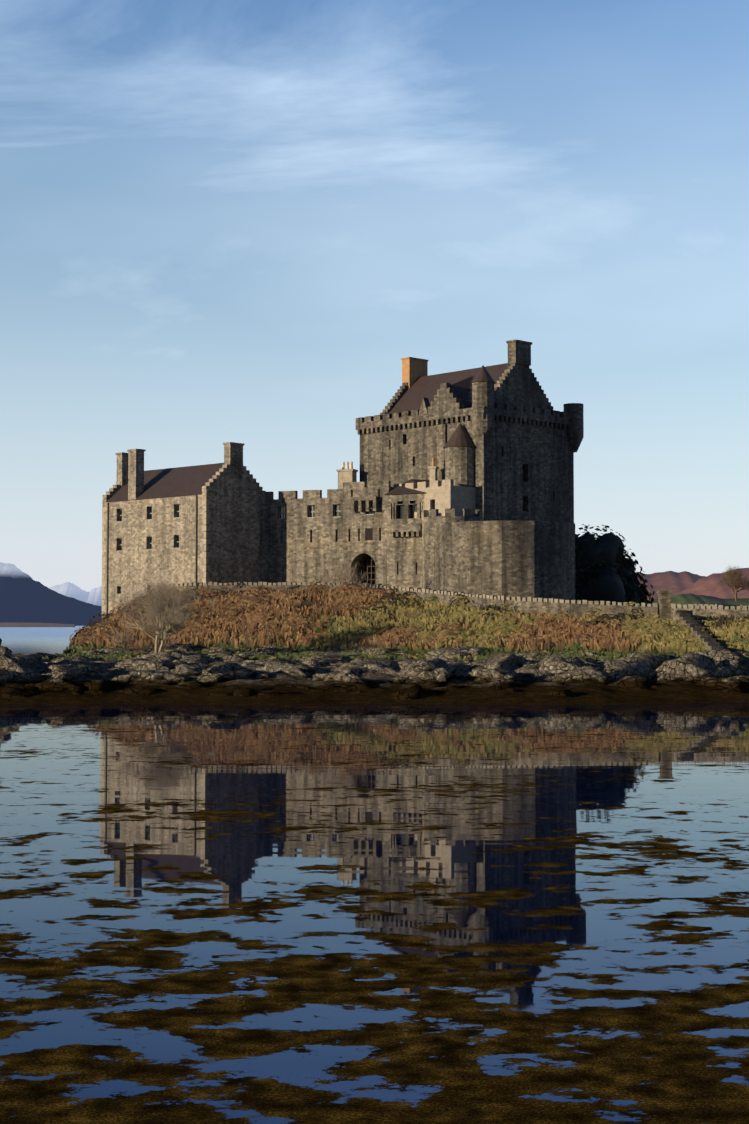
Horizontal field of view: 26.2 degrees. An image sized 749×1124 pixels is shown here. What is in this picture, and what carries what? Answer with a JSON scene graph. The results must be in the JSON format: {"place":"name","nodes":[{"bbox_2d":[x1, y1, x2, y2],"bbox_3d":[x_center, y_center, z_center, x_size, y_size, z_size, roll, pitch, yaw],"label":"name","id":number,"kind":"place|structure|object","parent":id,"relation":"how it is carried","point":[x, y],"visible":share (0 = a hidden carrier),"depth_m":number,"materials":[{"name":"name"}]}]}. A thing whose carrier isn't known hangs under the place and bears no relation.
{"place":"outdoors","nodes":[
{"label":"outdoors","id":0,"kind":"place"},
{"bbox_2d":[0,622,74,626],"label":"shore strip","id":1,"kind":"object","parent":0,"point":[13,624],"visible":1,"depth_m":3170.33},
{"bbox_2d":[0,562,101,625],"bbox_3d":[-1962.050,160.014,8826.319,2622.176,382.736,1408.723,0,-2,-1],"label":"mountain","id":2,"kind":"structure","parent":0,"point":[25,597],"depth_m":8791.65,"materials":[{"name":"blue stone"}]},
{"bbox_2d":[49,582,101,605],"bbox_3d":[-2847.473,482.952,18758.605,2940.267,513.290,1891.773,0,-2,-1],"label":"distant mountain","id":3,"kind":"structure","parent":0,"point":[92,596],"depth_m":18796.91,"materials":[{"name":"white snow"}]},
{"bbox_2d":[0,626,748,1123],"bbox_3d":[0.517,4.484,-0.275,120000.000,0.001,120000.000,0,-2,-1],"label":"loch water","id":4,"kind":"structure","parent":0,"point":[382,914],"depth_m":25.06,"materials":[{"name":"blue liquid"}]},
{"bbox_2d":[0,607,748,705],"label":"island ground","id":5,"kind":"structure","parent":0,"point":[535,690],"depth_m":94.64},
{"bbox_2d":[0,638,11,657],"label":"knoll rocks","id":6,"kind":"object","parent":5,"relation":"on","point":[5,652],"visible":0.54,"depth_m":103.55,"materials":[{"name":"grey stone"}]},
{"bbox_2d":[125,635,148,652],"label":"twiggy shrub","id":7,"kind":"object","parent":5,"relation":"on","point":[137,648],"visible":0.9,"depth_m":126.26,"materials":[{"name":"brown plant"}]},
{"bbox_2d":[162,642,174,650],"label":"twiggy shrub","id":8,"kind":"object","parent":5,"relation":"on","point":[164,647],"visible":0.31,"depth_m":127.00,"materials":[{"name":"brown plant"}]},
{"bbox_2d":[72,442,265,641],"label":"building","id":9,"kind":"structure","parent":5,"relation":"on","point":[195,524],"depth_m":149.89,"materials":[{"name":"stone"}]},
{"bbox_2d":[187,589,205,603],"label":"twiggy shrub","id":10,"kind":"object","parent":5,"relation":"on","point":[197,596],"visible":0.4,"depth_m":136.28,"materials":[{"name":"brown plant"}]},
{"bbox_2d":[207,598,222,608],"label":"twiggy shrub","id":11,"kind":"object","parent":5,"relation":"on","point":[210,602],"visible":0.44,"depth_m":134.39,"materials":[{"name":"brown plant"}]},
{"bbox_2d":[228,603,243,612],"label":"twiggy shrub","id":12,"kind":"object","parent":5,"relation":"on","point":[235,607],"visible":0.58,"depth_m":132.60,"materials":[{"name":"brown plant"}]},
{"bbox_2d":[297,582,313,592],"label":"twiggy shrub","id":13,"kind":"object","parent":5,"relation":"on","point":[306,588],"visible":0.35,"depth_m":135.47,"materials":[{"name":"brown plant"}]},
{"bbox_2d":[319,561,367,588],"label":"shrub","id":14,"kind":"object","parent":5,"relation":"on","point":[347,580],"depth_m":136.86,"materials":[{"name":"brown plant"}]},
{"bbox_2d":[260,458,438,588],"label":"curtain wall","id":15,"kind":"structure","parent":5,"relation":"on","point":[373,529],"depth_m":147.38,"materials":[{"name":"stone"}]},
{"bbox_2d":[0,643,748,699],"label":"shore rocks","id":16,"kind":"object","parent":5,"relation":"on","point":[720,670],"visible":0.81,"depth_m":101.58,"materials":[{"name":"grey stone"}]},
{"bbox_2d":[104,627,136,647],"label":"twiggy shrub","id":17,"kind":"object","parent":16,"relation":"on","point":[124,640],"visible":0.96,"depth_m":130.51,"materials":[{"name":"brown plant"}]},
{"bbox_2d":[115,576,198,652],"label":"bare tree","id":18,"kind":"object","parent":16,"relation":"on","point":[169,607],"visible":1,"depth_m":115.99,"materials":[{"name":"brown plant"}]},
{"bbox_2d":[20,588,748,660],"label":"grassy hill","id":19,"kind":"structure","parent":5,"relation":"on","point":[621,642],"depth_m":122.68,"materials":[{"name":"brown plant"}]},
{"bbox_2d":[69,578,748,649],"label":"bracken heather clumps","id":20,"kind":"object","parent":5,"relation":"on","point":[248,603],"visible":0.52,"depth_m":128.82,"materials":[{"name":"brown plant"}]},
{"bbox_2d":[170,585,658,618],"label":"perimeter wall","id":21,"kind":"structure","parent":5,"relation":"on","point":[572,609],"depth_m":125.61,"materials":[{"name":"stone"}]},
{"bbox_2d":[171,582,657,606],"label":"perimeter wall copes","id":22,"kind":"object","parent":21,"relation":"on","point":[489,596],"visible":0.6,"depth_m":131.38,"materials":[{"name":"grey stone"}]},
{"bbox_2d":[422,508,482,589],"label":"wall","id":23,"kind":"structure","parent":5,"relation":"on","point":[431,518],"depth_m":139.95,"materials":[{"name":"stone"}]},
{"bbox_2d":[356,339,583,522],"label":"castle keep","id":24,"kind":"structure","parent":5,"relation":"on","point":[498,442],"depth_m":147.26,"materials":[{"name":"stone"}]},
{"bbox_2d":[435,520,574,599],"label":"bastion","id":25,"kind":"object","parent":5,"relation":"on","point":[526,559],"visible":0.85,"depth_m":131.10,"materials":[{"name":"stone"}]},
{"bbox_2d":[575,531,650,606],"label":"ruin ivy","id":26,"kind":"object","parent":5,"relation":"on","point":[611,588],"visible":0.33,"depth_m":150.31,"materials":[{"name":"green plant"}]},
{"bbox_2d":[575,524,654,605],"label":"ivy foliage","id":27,"kind":"object","parent":5,"relation":"on","point":[641,591],"visible":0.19,"depth_m":151.65,"materials":[{"name":"green plant"}]},
{"bbox_2d":[657,590,672,618],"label":"stone pillar","id":28,"kind":"structure","parent":5,"relation":"on","point":[664,601],"depth_m":121.77,"materials":[{"name":"grey stone"}]},
{"bbox_2d":[673,610,723,651],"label":"slip wall","id":29,"kind":"structure","parent":5,"relation":"on","point":[695,628],"depth_m":115.84,"materials":[{"name":"stone"}]},
{"bbox_2d":[0,0,748,591],"label":"sky","id":30,"kind":"structure","parent":0,"point":[222,221],"materials":[{"name":"blue"}]},
{"bbox_2d":[637,571,705,600],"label":"hill","id":31,"kind":"structure","parent":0,"point":[677,582],"depth_m":1485.96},
{"bbox_2d":[652,593,748,607],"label":"hill","id":32,"kind":"structure","parent":0,"point":[686,599],"depth_m":417.48,"materials":[{"name":"green plant"}]},
{"bbox_2d":[716,564,748,600],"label":"distant bare tree","id":33,"kind":"object","parent":32,"relation":"on","point":[735,577],"visible":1,"depth_m":300.49,"materials":[{"name":"brown plant"}]},
{"bbox_2d":[671,603,742,607],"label":"far bridge parapet copes","id":34,"kind":"object","parent":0,"point":[706,605],"visible":0.31,"depth_m":125.69,"materials":[{"name":"grey stone"}]},
{"bbox_2d":[671,608,748,620],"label":"bridge parapet","id":35,"kind":"structure","parent":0,"point":[702,614],"depth_m":120.48,"materials":[{"name":"grey stone"}]},
{"bbox_2d":[672,604,747,609],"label":"bridge parapet copes","id":36,"kind":"structure","parent":35,"relation":"on","point":[708,607],"depth_m":120.60,"materials":[{"name":"grey stone"}]},
{"bbox_2d":[673,568,748,598],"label":"hill","id":37,"kind":"structure","parent":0,"point":[707,586],"depth_m":990.26,"materials":[{"name":"brown soil"}]}
]}

